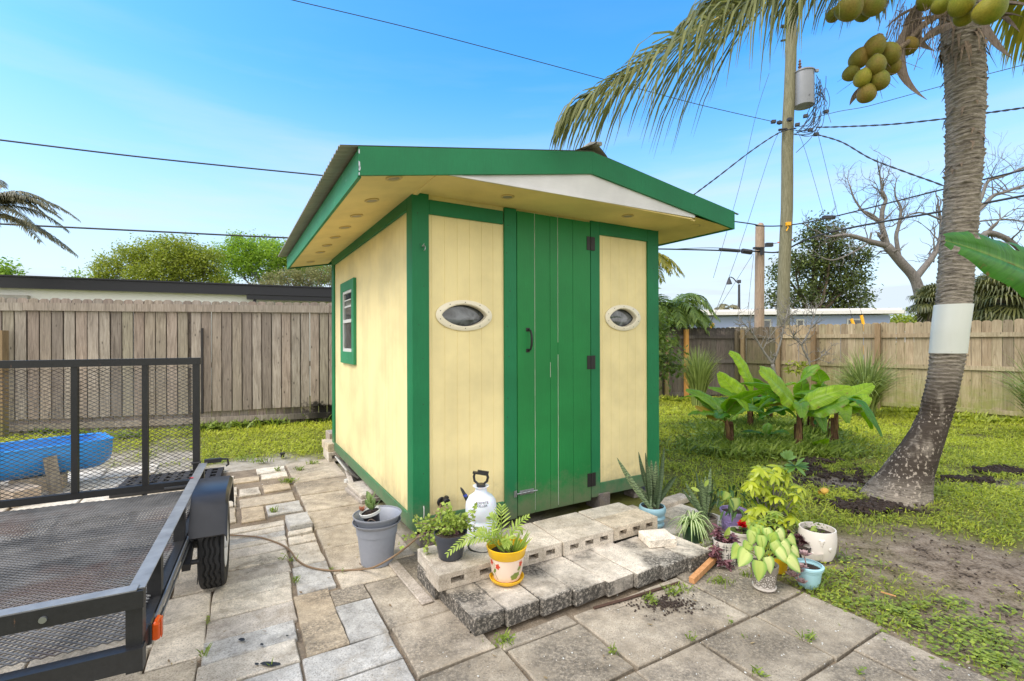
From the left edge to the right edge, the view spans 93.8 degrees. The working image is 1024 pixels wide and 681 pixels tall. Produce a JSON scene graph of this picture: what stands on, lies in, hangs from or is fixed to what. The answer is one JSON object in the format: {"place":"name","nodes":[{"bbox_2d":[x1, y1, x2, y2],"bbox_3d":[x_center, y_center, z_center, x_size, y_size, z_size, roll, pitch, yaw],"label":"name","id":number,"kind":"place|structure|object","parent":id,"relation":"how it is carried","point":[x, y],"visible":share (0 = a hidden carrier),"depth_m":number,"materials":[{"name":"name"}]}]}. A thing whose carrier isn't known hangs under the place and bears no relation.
{"place":"outdoors","nodes":[
{"label":"outdoors","id":0,"kind":"place"},
{"bbox_2d":[0,459,1004,680],"bbox_3d":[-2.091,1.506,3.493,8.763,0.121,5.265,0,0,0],"label":"patio paving","id":1,"kind":"structure","parent":0,"point":[240,604],"depth_m":2.47,"materials":[{"name":"stone"}]},
{"bbox_2d":[0,482,40,507],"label":"trough block","id":2,"kind":"object","parent":1,"relation":"on","point":[17,491],"depth_m":4.44,"materials":[{"name":"concrete"}]},
{"bbox_2d":[8,472,67,490],"bbox_3d":[-4.818,1.441,4.882,0.400,0.150,0.221,0,0,-34],"label":"trough block","id":3,"kind":"object","parent":1,"relation":"on","point":[40,479],"depth_m":4.81,"materials":[{"name":"concrete"}]},
{"bbox_2d":[0,432,113,481],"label":"blue trough","id":4,"kind":"object","parent":3,"relation":"on","point":[49,454],"visible":0.58,"depth_m":4.88,"materials":[{"name":"plastic"}]},
{"bbox_2d":[43,455,62,494],"bbox_3d":[-4.537,1.325,4.734,0.030,0.389,0.145,0,0,40],"label":"wooden stake","id":5,"kind":"object","parent":1,"relation":"on","point":[50,474],"visible":0.71,"depth_m":4.72,"materials":[{"name":"brown wood"}]},
{"bbox_2d":[0,358,233,680],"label":"utility trailer","id":6,"kind":"object","parent":1,"relation":"on","point":[198,516],"visible":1,"depth_m":2.69,"materials":[{"name":"metal"}]},
{"bbox_2d":[109,467,223,497],"bbox_3d":[-3.615,1.484,5.100,0.900,0.035,0.700,0,0,-27],"label":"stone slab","id":7,"kind":"object","parent":1,"relation":"on","point":[213,472],"visible":0.49,"depth_m":5.16,"materials":[{"name":"stone"}]},
{"bbox_2d":[230,503,440,571],"bbox_3d":[-1.430,1.329,3.338,1.793,0.330,0.510,0,0,9],"label":"extension cord","id":8,"kind":"object","parent":1,"relation":"on","point":[375,566],"visible":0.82,"depth_m":3.13,"materials":[{"name":"rubber"}]},
{"bbox_2d":[345,487,380,503],"bbox_3d":[-1.415,1.473,4.653,0.261,0.036,0.501,0,0,-36],"label":"stone slab","id":9,"kind":"object","parent":1,"relation":"on","point":[354,495],"depth_m":4.50,"materials":[{"name":"stone"}]},
{"bbox_2d":[347,481,376,498],"bbox_3d":[-1.417,1.436,4.675,0.251,0.036,0.480,0,0,-34],"label":"stone slab","id":10,"kind":"object","parent":9,"relation":"on","point":[359,488],"depth_m":4.62,"materials":[{"name":"stone"}]},
{"bbox_2d":[352,516,400,568],"bbox_3d":[-0.912,1.347,3.237,0.320,0.283,0.320,0,0,0],"label":"plastic pot","id":11,"kind":"object","parent":1,"relation":"on","point":[376,546],"visible":0.8,"depth_m":3.13,"materials":[{"name":"grey plastic"}]},
{"bbox_2d":[353,505,401,528],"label":"plastic pot","id":12,"kind":"object","parent":11,"relation":"in","point":[389,515],"visible":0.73,"depth_m":3.24,"materials":[{"name":"plastic"}]},
{"bbox_2d":[359,491,380,521],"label":"potted plant","id":13,"kind":"object","parent":12,"relation":"in","point":[370,512],"visible":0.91,"depth_m":3.19,"materials":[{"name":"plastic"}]},
{"bbox_2d":[388,557,432,604],"bbox_3d":[-0.693,1.481,3.047,0.071,0.014,0.800,0,0,-33],"label":"kerb stone","id":14,"kind":"object","parent":1,"relation":"on","point":[418,592],"visible":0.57,"depth_m":2.93,"materials":[{"name":"concrete"}]},
{"bbox_2d":[417,564,439,599],"bbox_3d":[-0.344,1.445,2.986,0.412,0.088,0.300,0,0,-30],"label":"step block","id":15,"kind":"object","parent":1,"relation":"on","point":[427,584],"depth_m":2.87,"materials":[{"name":"concrete"}]},
{"bbox_2d":[418,537,486,570],"bbox_3d":[-0.366,1.353,3.054,0.423,0.086,0.201,0,0,-30],"label":"hollow block","id":16,"kind":"object","parent":15,"relation":"on","point":[423,557],"depth_m":3.00,"materials":[{"name":"concrete"}]},
{"bbox_2d":[426,547,491,591],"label":"hollow block","id":17,"kind":"structure","parent":15,"relation":"on","point":[467,567],"depth_m":2.78,"materials":[{"name":"concrete"}]},
{"bbox_2d":[397,501,480,561],"bbox_3d":[-0.450,1.155,2.928,0.514,0.360,0.232,0,0,10],"label":"plastic pot","id":18,"kind":"object","parent":17,"relation":"on","point":[447,537],"visible":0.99,"depth_m":2.89,"materials":[{"name":"plastic"}]},
{"bbox_2d":[460,470,499,552],"bbox_3d":[-0.197,1.096,3.159,0.241,0.436,0.410,0,0,-16],"label":"pump sprayer","id":19,"kind":"object","parent":17,"relation":"on","point":[483,497],"visible":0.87,"depth_m":3.19,"materials":[{"name":"plastic"}]},
{"bbox_2d":[440,583,503,635],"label":"step block","id":20,"kind":"structure","parent":1,"relation":"on","point":[476,610],"depth_m":2.54,"materials":[{"name":"concrete"}]},
{"bbox_2d":[473,578,538,626],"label":"step block","id":21,"kind":"structure","parent":1,"relation":"on","point":[517,603],"depth_m":2.59,"materials":[{"name":"concrete"}]},
{"bbox_2d":[444,503,532,586],"bbox_3d":[-0.108,1.181,2.761,0.547,0.430,0.244,0,0,-29],"label":"flower pot","id":22,"kind":"object","parent":21,"relation":"on","point":[506,552],"visible":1,"depth_m":2.75,"materials":[{"name":"beige ceramic"}]},
{"bbox_2d":[197,453,866,676],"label":"weeds","id":23,"kind":"object","parent":1,"relation":"on","point":[503,637],"visible":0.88,"depth_m":2.83,"materials":[{"name":"green plant"}]},
{"bbox_2d":[519,564,571,616],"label":"step block","id":24,"kind":"structure","parent":1,"relation":"on","point":[551,593],"depth_m":2.69,"materials":[{"name":"concrete"}]},
{"bbox_2d":[519,531,561,566],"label":"hollow block","id":25,"kind":"structure","parent":24,"relation":"on","point":[543,546],"depth_m":3.07,"materials":[{"name":"concrete"}]},
{"bbox_2d":[534,556,604,606],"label":"step block","id":26,"kind":"structure","parent":1,"relation":"on","point":[585,585],"depth_m":2.82,"materials":[{"name":"concrete"}]},
{"bbox_2d":[563,549,632,596],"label":"step block","id":27,"kind":"structure","parent":1,"relation":"on","point":[617,578],"depth_m":2.92,"materials":[{"name":"concrete"}]},
{"bbox_2d":[589,543,659,588],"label":"step block","id":28,"kind":"structure","parent":1,"relation":"on","point":[644,571],"depth_m":3.01,"materials":[{"name":"concrete"}]},
{"bbox_2d":[546,520,613,555],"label":"hollow block","id":29,"kind":"structure","parent":28,"relation":"on","point":[579,537],"depth_m":3.25,"materials":[{"name":"concrete"}]},
{"bbox_2d":[593,581,679,609],"bbox_3d":[0.741,1.475,2.788,0.637,0.016,0.024,0,0,-26],"label":"rusty rod","id":30,"kind":"object","parent":1,"relation":"on","point":[626,598],"visible":0.97,"depth_m":2.75,"materials":[{"name":"metal"}]},
{"bbox_2d":[617,449,675,528],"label":"potted plant","id":31,"kind":"object","parent":1,"relation":"on","point":[652,496],"visible":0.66,"depth_m":3.85,"materials":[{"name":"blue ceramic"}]},
{"bbox_2d":[615,536,686,580],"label":"step block","id":32,"kind":"structure","parent":1,"relation":"on","point":[671,563],"depth_m":3.10,"materials":[{"name":"concrete"}]},
{"bbox_2d":[638,529,676,547],"bbox_3d":[1.006,1.364,3.319,0.201,0.058,0.170,0,0,-10],"label":"broken stone slab","id":33,"kind":"object","parent":32,"relation":"on","point":[655,538],"visible":1,"depth_m":3.26,"materials":[{"name":"stone"}]},
{"bbox_2d":[661,493,689,508],"bbox_3d":[1.471,1.470,4.401,0.422,0.050,0.131,0,0,-36],"label":"rock","id":34,"kind":"object","parent":1,"relation":"on","point":[674,500],"depth_m":4.38,"materials":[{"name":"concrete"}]},
{"bbox_2d":[663,534,710,572],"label":"step block","id":35,"kind":"structure","parent":1,"relation":"on","point":[696,556],"depth_m":3.16,"materials":[{"name":"concrete"}]},
{"bbox_2d":[666,510,712,545],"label":"spider plant","id":36,"kind":"object","parent":1,"relation":"on","point":[693,529],"visible":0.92,"depth_m":3.51,"materials":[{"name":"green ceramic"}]},
{"bbox_2d":[682,468,717,537],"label":"potted plant","id":37,"kind":"object","parent":1,"relation":"on","point":[702,489],"visible":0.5,"depth_m":3.68,"materials":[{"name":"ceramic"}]},
{"bbox_2d":[689,553,716,583],"bbox_3d":[1.235,1.451,3.068,0.381,0.064,0.034,0,0,-45],"label":"wooden stake","id":38,"kind":"object","parent":1,"relation":"on","point":[701,570],"visible":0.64,"depth_m":3.02,"materials":[{"name":"wood"}]},
{"bbox_2d":[708,523,740,571],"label":"plant pot","id":39,"kind":"object","parent":1,"relation":"on","point":[721,547],"visible":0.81,"depth_m":3.15,"materials":[{"name":"white ceramic"}]},
{"bbox_2d":[708,481,763,530],"bbox_3d":[1.722,1.310,3.745,0.474,0.368,0.505,0,0,38],"label":"plant pot","id":40,"kind":"object","parent":1,"relation":"on","point":[732,512],"visible":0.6,"depth_m":3.66,"materials":[{"name":"purple ceramic"}]},
{"bbox_2d":[730,520,747,545],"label":"plant pot","id":41,"kind":"object","parent":1,"relation":"on","point":[740,529],"visible":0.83,"depth_m":3.49,"materials":[{"name":"white ceramic"}]},
{"bbox_2d":[731,524,799,592],"bbox_3d":[1.518,1.310,2.872,0.446,0.343,0.236,0,0,0],"label":"plant pot","id":42,"kind":"object","parent":1,"relation":"on","point":[764,569],"visible":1,"depth_m":2.83,"materials":[{"name":"white ceramic"}]},
{"bbox_2d":[747,510,784,556],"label":"plant","id":43,"kind":"object","parent":1,"relation":"on","point":[774,513],"visible":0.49,"depth_m":3.31,"materials":[{"name":"plant"}]},
{"bbox_2d":[0,374,1023,680],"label":"ground","id":44,"kind":"structure","parent":0,"point":[924,558],"depth_m":3.56,"materials":[{"name":"green plant"}]},
{"bbox_2d":[0,180,80,257],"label":"feather palm","id":45,"kind":"object","parent":44,"relation":"on","point":[13,198],"visible":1,"depth_m":9.67,"materials":[{"name":"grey plant"}]},
{"bbox_2d":[0,256,93,277],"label":"shrub","id":46,"kind":"object","parent":44,"relation":"on","point":[5,270],"visible":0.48,"depth_m":17.55,"materials":[{"name":"green plant"}]},
{"bbox_2d":[82,231,237,282],"bbox_3d":[-14.817,-1.514,20.126,6.301,6.278,2.874,0,0,0],"label":"leafy tree","id":47,"kind":"object","parent":44,"relation":"on","point":[184,261],"visible":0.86,"depth_m":19.66,"materials":[{"name":"green plant"}]},
{"bbox_2d":[0,297,331,437],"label":"wooden fence","id":48,"kind":"object","parent":44,"relation":"on","point":[274,359],"visible":0.45,"depth_m":8.34,"materials":[{"name":"grey wood"}]},
{"bbox_2d":[0,274,331,379],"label":"neighbour house","id":49,"kind":"structure","parent":44,"relation":"on","point":[37,287],"depth_m":11.87,"materials":[{"name":"white paint"}]},
{"bbox_2d":[20,414,331,439],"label":"weeds","id":50,"kind":"object","parent":44,"relation":"on","point":[217,425],"visible":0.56,"depth_m":8.22,"materials":[{"name":"green plant"}]},
{"bbox_2d":[205,229,331,286],"bbox_3d":[-11.152,-1.828,22.071,6.713,6.817,2.932,0,0,0],"label":"leafy tree","id":51,"kind":"object","parent":44,"relation":"on","point":[257,254],"visible":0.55,"depth_m":21.56,"materials":[{"name":"green plant"}]},
{"bbox_2d":[249,265,331,286],"bbox_3d":[-7.474,-0.741,17.052,3.657,4.591,2.033,0,0,0],"label":"scrubby tree","id":52,"kind":"object","parent":44,"relation":"on","point":[296,276],"visible":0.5,"depth_m":16.99,"materials":[{"name":"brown plant"}]},
{"bbox_2d":[278,142,738,535],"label":"shed","id":53,"kind":"structure","parent":44,"relation":"on","point":[495,312],"depth_m":3.88,"materials":[{"name":"yellow paint"}]},
{"bbox_2d":[340,277,356,364],"bbox_3d":[-1.809,-0.210,5.279,0.032,0.908,0.685,0,0,-30],"label":"window","id":54,"kind":"structure","parent":53,"relation":"in","point":[348,348],"depth_m":5.24,"materials":[{"name":"green paint"}]},
{"bbox_2d":[514,211,595,515],"bbox_3d":[0.383,0.157,4.020,0.843,2.491,0.082,0,0,-30],"label":"door","id":55,"kind":"structure","parent":53,"relation":"in","point":[555,362],"depth_m":4.02,"materials":[{"name":"green paint"}]},
{"bbox_2d":[0,395,1023,680],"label":"grass","id":56,"kind":"structure","parent":44,"relation":"on","point":[1000,449],"depth_m":5.82,"materials":[{"name":"green plant"}]},
{"bbox_2d":[732,293,800,372],"bbox_3d":[5.681,0.012,10.914,1.576,2.217,0.971,0,0,0],"label":"bare sapling","id":57,"kind":"object","parent":56,"relation":"on","point":[774,355],"visible":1,"depth_m":10.79,"materials":[{"name":"grey plant"}]},
{"bbox_2d":[776,293,837,378],"bbox_3d":[6.768,0.003,11.062,1.444,2.278,1.061,0,0,0],"label":"bare sapling","id":58,"kind":"object","parent":56,"relation":"on","point":[803,342],"visible":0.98,"depth_m":10.99,"materials":[{"name":"grey plant"}]},
{"bbox_2d":[782,360,811,376],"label":"yellow shoots","id":59,"kind":"object","parent":58,"relation":"attached to","point":[798,370],"visible":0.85,"depth_m":10.89,"materials":[{"name":"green plant"}]},
{"bbox_2d":[484,523,544,541],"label":"hollow block","id":60,"kind":"structure","parent":44,"relation":"on","point":[531,528],"depth_m":3.31,"materials":[{"name":"concrete"}]},
{"bbox_2d":[586,492,609,507],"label":"pier block","id":61,"kind":"structure","parent":44,"relation":"on","point":[602,499],"depth_m":4.29,"materials":[{"name":"concrete"}]},
{"bbox_2d":[613,534,637,543],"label":"step block","id":62,"kind":"structure","parent":44,"relation":"on","point":[617,541],"depth_m":3.50,"materials":[{"name":"concrete"}]},
{"bbox_2d":[578,502,633,519],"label":"hollow block","id":63,"kind":"structure","parent":62,"relation":"on","point":[602,511],"depth_m":3.70,"materials":[{"name":"concrete"}]},
{"bbox_2d":[595,508,657,540],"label":"hollow block","id":64,"kind":"structure","parent":62,"relation":"on","point":[628,523],"depth_m":3.48,"materials":[{"name":"concrete"}]},
{"bbox_2d":[659,253,684,284],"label":"areca palm","id":65,"kind":"object","parent":44,"relation":"on","point":[665,261],"visible":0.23,"depth_m":11.79,"materials":[{"name":"green plant"}]},
{"bbox_2d":[659,287,694,392],"bbox_3d":[2.358,0.300,8.244,1.268,2.414,1.813,0,0,35],"label":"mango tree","id":66,"kind":"object","parent":44,"relation":"on","point":[669,358],"visible":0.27,"depth_m":8.09,"materials":[{"name":"green plant"}]},
{"bbox_2d":[659,293,720,344],"bbox_3d":[4.282,0.013,13.263,2.984,2.987,2.760,0,0,0],"label":"areca palm","id":67,"kind":"object","parent":44,"relation":"on","point":[688,316],"visible":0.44,"depth_m":12.41,"materials":[{"name":"green plant"}]},
{"bbox_2d":[676,345,719,405],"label":"lemongrass","id":68,"kind":"object","parent":44,"relation":"on","point":[698,376],"visible":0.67,"depth_m":10.81,"materials":[{"name":"green plant"}]},
{"bbox_2d":[659,327,739,398],"bbox_3d":[3.585,0.608,12.200,5.042,1.960,0.144,0,0,-13],"label":"wooden fence","id":69,"kind":"object","parent":44,"relation":"on","point":[720,343],"visible":0.22,"depth_m":12.62,"materials":[{"name":"brown wood"}]},
{"bbox_2d":[680,389,771,440],"bbox_3d":[3.121,1.075,6.719,1.241,0.872,0.978,0,0,0],"label":"banana plant","id":70,"kind":"object","parent":44,"relation":"on","point":[717,408],"visible":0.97,"depth_m":6.73,"materials":[{"name":"green plant"}]},
{"bbox_2d":[708,351,795,425],"bbox_3d":[3.926,0.833,7.876,1.321,1.364,0.876,0,0,16],"label":"banana plant","id":71,"kind":"object","parent":44,"relation":"on","point":[730,386],"visible":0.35,"depth_m":7.89,"materials":[{"name":"green plant"}]},
{"bbox_2d":[735,327,774,396],"bbox_3d":[6.296,0.600,12.380,0.143,1.958,1.103,0,0,-42],"label":"wooden fence","id":72,"kind":"object","parent":44,"relation":"on","point":[753,356],"visible":0.38,"depth_m":12.41,"materials":[{"name":"brown wood"}]},
{"bbox_2d":[753,223,764,327],"bbox_3d":[8.194,-1.245,15.895,0.346,5.440,0.558,0,0,29],"label":"utility pole","id":73,"kind":"object","parent":44,"relation":"on","point":[759,271],"visible":0.62,"depth_m":15.88,"materials":[{"name":"brown wood"}]},
{"bbox_2d":[1,195,1023,252],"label":"overhead cable","id":74,"kind":"object","parent":73,"relation":"attached to","point":[993,201],"visible":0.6,"depth_m":12.86,"materials":[{"name":"black rubber"}]},
{"bbox_2d":[743,423,788,435],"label":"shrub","id":75,"kind":"object","parent":44,"relation":"on","point":[767,428],"visible":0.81,"depth_m":6.96,"materials":[{"name":"green plant"}]},
{"bbox_2d":[749,378,797,418],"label":"banana plant","id":76,"kind":"object","parent":44,"relation":"on","point":[780,412],"visible":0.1,"depth_m":8.80,"materials":[{"name":"green plant"}]},
{"bbox_2d":[740,450,808,534],"bbox_3d":[1.990,1.183,3.659,0.631,0.708,0.444,0,0,0],"label":"umbrella shrub","id":77,"kind":"object","parent":44,"relation":"on","point":[771,495],"visible":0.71,"depth_m":3.58,"materials":[{"name":"green plant"}]},
{"bbox_2d":[659,411,893,462],"bbox_3d":[3.826,1.391,7.470,4.209,0.210,3.363,0,0,0],"label":"ground cover","id":78,"kind":"object","parent":44,"relation":"on","point":[747,445],"visible":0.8,"depth_m":6.60,"materials":[{"name":"green plant"}]},
{"bbox_2d":[764,528,799,573],"bbox_3d":[1.726,1.356,3.101,0.225,0.276,0.222,0,0,35],"label":"plant pot","id":79,"kind":"object","parent":44,"relation":"on","point":[783,566],"visible":0.23,"depth_m":3.07,"materials":[{"name":"yellow ceramic"}]},
{"bbox_2d":[549,0,1023,506],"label":"coconut palm","id":80,"kind":"object","parent":44,"relation":"on","point":[905,474],"visible":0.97,"depth_m":4.10,"materials":[{"name":"plant"}]},
{"bbox_2d":[740,366,852,443],"bbox_3d":[3.848,0.915,6.483,1.374,1.194,1.128,0,0,25],"label":"banana plant","id":81,"kind":"object","parent":44,"relation":"on","point":[820,404],"visible":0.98,"depth_m":6.22,"materials":[{"name":"green plant"}]},
{"bbox_2d":[690,308,904,344],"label":"neighbour house","id":82,"kind":"structure","parent":44,"relation":"on","point":[834,316],"depth_m":28.86,"materials":[{"name":"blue paint"}]},
{"bbox_2d":[757,364,839,427],"bbox_3d":[4.638,0.930,7.606,1.295,1.158,0.820,0,0,0],"label":"banana plant","id":83,"kind":"object","parent":44,"relation":"on","point":[817,374],"visible":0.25,"depth_m":7.51,"materials":[{"name":"green plant"}]},
{"bbox_2d":[771,2,830,325],"bbox_3d":[8.608,-4.899,14.408,1.716,12.760,0.628,0,0,7],"label":"utility pole","id":84,"kind":"object","parent":44,"relation":"on","point":[799,89],"visible":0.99,"depth_m":14.35,"materials":[{"name":"wood"}]},
{"bbox_2d":[0,139,1023,226],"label":"overhead cable","id":85,"kind":"object","parent":84,"relation":"attached to","point":[827,217],"visible":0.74,"depth_m":11.56,"materials":[{"name":"black rubber"}]},
{"bbox_2d":[293,0,769,120],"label":"overhead wire","id":86,"kind":"object","parent":84,"relation":"attached to","point":[500,51],"visible":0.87,"depth_m":11.88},
{"bbox_2d":[694,128,795,194],"bbox_3d":[5.753,-4.458,12.511,6.550,3.818,0.187,0,0,-34],"label":"twisted cable","id":87,"kind":"object","parent":84,"relation":"attached to","point":[743,157],"visible":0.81,"depth_m":12.87,"materials":[{"name":"rubber"}]},
{"bbox_2d":[816,134,981,202],"bbox_3d":[9.771,-4.588,12.420,0.136,3.130,3.891,0,0,-21],"label":"twisted cable","id":88,"kind":"object","parent":84,"relation":"attached to","point":[909,173],"visible":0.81,"depth_m":12.52,"materials":[{"name":"rubber"}]},
{"bbox_2d":[816,107,1023,127],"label":"twisted cable","id":89,"kind":"object","parent":84,"relation":"attached to","point":[1005,110],"visible":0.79,"depth_m":12.04,"materials":[{"name":"rubber"}]},
{"bbox_2d":[784,526,823,560],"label":"plant pot","id":90,"kind":"object","parent":44,"relation":"on","point":[811,556],"visible":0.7,"depth_m":3.28,"materials":[{"name":"ceramic"}]},
{"bbox_2d":[785,549,824,589],"bbox_3d":[1.780,1.381,2.900,0.237,0.225,0.175,0,0,-42],"label":"plant pot","id":91,"kind":"object","parent":44,"relation":"on","point":[809,574],"visible":0.83,"depth_m":2.87,"materials":[{"name":"ceramic"}]},
{"bbox_2d":[794,519,837,561],"bbox_3d":[2.119,1.369,3.324,0.233,0.256,0.236,0,0,45],"label":"plant pot","id":92,"kind":"object","parent":44,"relation":"on","point":[824,540],"visible":0.88,"depth_m":3.24,"materials":[{"name":"white ceramic"}]},
{"bbox_2d":[764,210,883,315],"bbox_3d":[19.245,-3.376,30.061,8.410,9.739,4.184,0,0,0],"label":"leafy tree","id":93,"kind":"object","parent":44,"relation":"on","point":[804,266],"visible":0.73,"depth_m":29.54,"materials":[{"name":"green plant"}]},
{"bbox_2d":[793,383,882,440],"bbox_3d":[4.699,1.061,6.811,1.101,0.900,1.061,0,0,14],"label":"banana plant","id":94,"kind":"object","parent":44,"relation":"on","point":[859,398],"visible":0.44,"depth_m":6.79,"materials":[{"name":"green plant"}]},
{"bbox_2d":[659,394,1023,423],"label":"weeds","id":95,"kind":"object","parent":44,"relation":"on","point":[981,417],"visible":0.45,"depth_m":9.19,"materials":[{"name":"green plant"}]},
{"bbox_2d":[790,346,925,417],"bbox_3d":[6.864,0.746,9.344,2.920,1.463,2.774,0,0,0],"label":"lemongrass","id":96,"kind":"object","parent":44,"relation":"on","point":[862,373],"visible":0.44,"depth_m":9.15,"materials":[{"name":"green plant"}]},
{"bbox_2d":[775,319,1023,418],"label":"wooden fence","id":97,"kind":"object","parent":44,"relation":"on","point":[902,340],"visible":0.51,"depth_m":10.07,"materials":[{"name":"beige wood"}]},
{"bbox_2d":[783,456,1023,661],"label":"soil crumbs","id":98,"kind":"object","parent":44,"relation":"on","point":[858,505],"visible":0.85,"depth_m":5.05,"materials":[{"name":"brown soil"}]},
{"bbox_2d":[890,307,916,323],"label":"leafy tree","id":99,"kind":"object","parent":44,"relation":"on","point":[909,318],"visible":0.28,"depth_m":37.79,"materials":[{"name":"plant"}]},
{"bbox_2d":[797,552,1023,680],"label":"weeds","id":100,"kind":"object","parent":44,"relation":"on","point":[985,657],"visible":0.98,"depth_m":2.48,"materials":[{"name":"green plant"}]},
{"bbox_2d":[801,131,1023,321],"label":"bare tree","id":101,"kind":"object","parent":44,"relation":"on","point":[911,273],"visible":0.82,"depth_m":17.95,"materials":[{"name":"brown plant"}]},
{"bbox_2d":[904,283,936,322],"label":"fan palm","id":102,"kind":"object","parent":44,"relation":"on","point":[921,307],"visible":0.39,"depth_m":15.93,"materials":[{"name":"green plant"}]},
{"bbox_2d":[943,231,1023,297],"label":"banana plant","id":103,"kind":"object","parent":44,"relation":"on","point":[1000,261],"visible":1,"depth_m":2.62,"materials":[{"name":"green plant"}]},
{"bbox_2d":[964,344,1023,412],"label":"lemongrass","id":104,"kind":"object","parent":44,"relation":"on","point":[1021,392],"visible":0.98,"depth_m":7.40,"materials":[{"name":"green plant"}]},
{"bbox_2d":[972,273,1023,378],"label":"fan palm","id":105,"kind":"object","parent":44,"relation":"on","point":[1008,304],"visible":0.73,"depth_m":14.71,"materials":[{"name":"green plant"}]},
{"bbox_2d":[0,0,1023,319],"label":"sky","id":106,"kind":"structure","parent":0,"point":[280,85],"materials":[{"name":"blue"}]},
{"bbox_2d":[532,512,590,531],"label":"hollow block","id":107,"kind":"structure","parent":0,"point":[557,522],"depth_m":3.48,"materials":[{"name":"concrete"}]},
{"bbox_2d":[613,590,717,619],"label":"spilt soil","id":108,"kind":"structure","parent":0,"point":[662,603],"depth_m":2.69,"materials":[{"name":"soil"}]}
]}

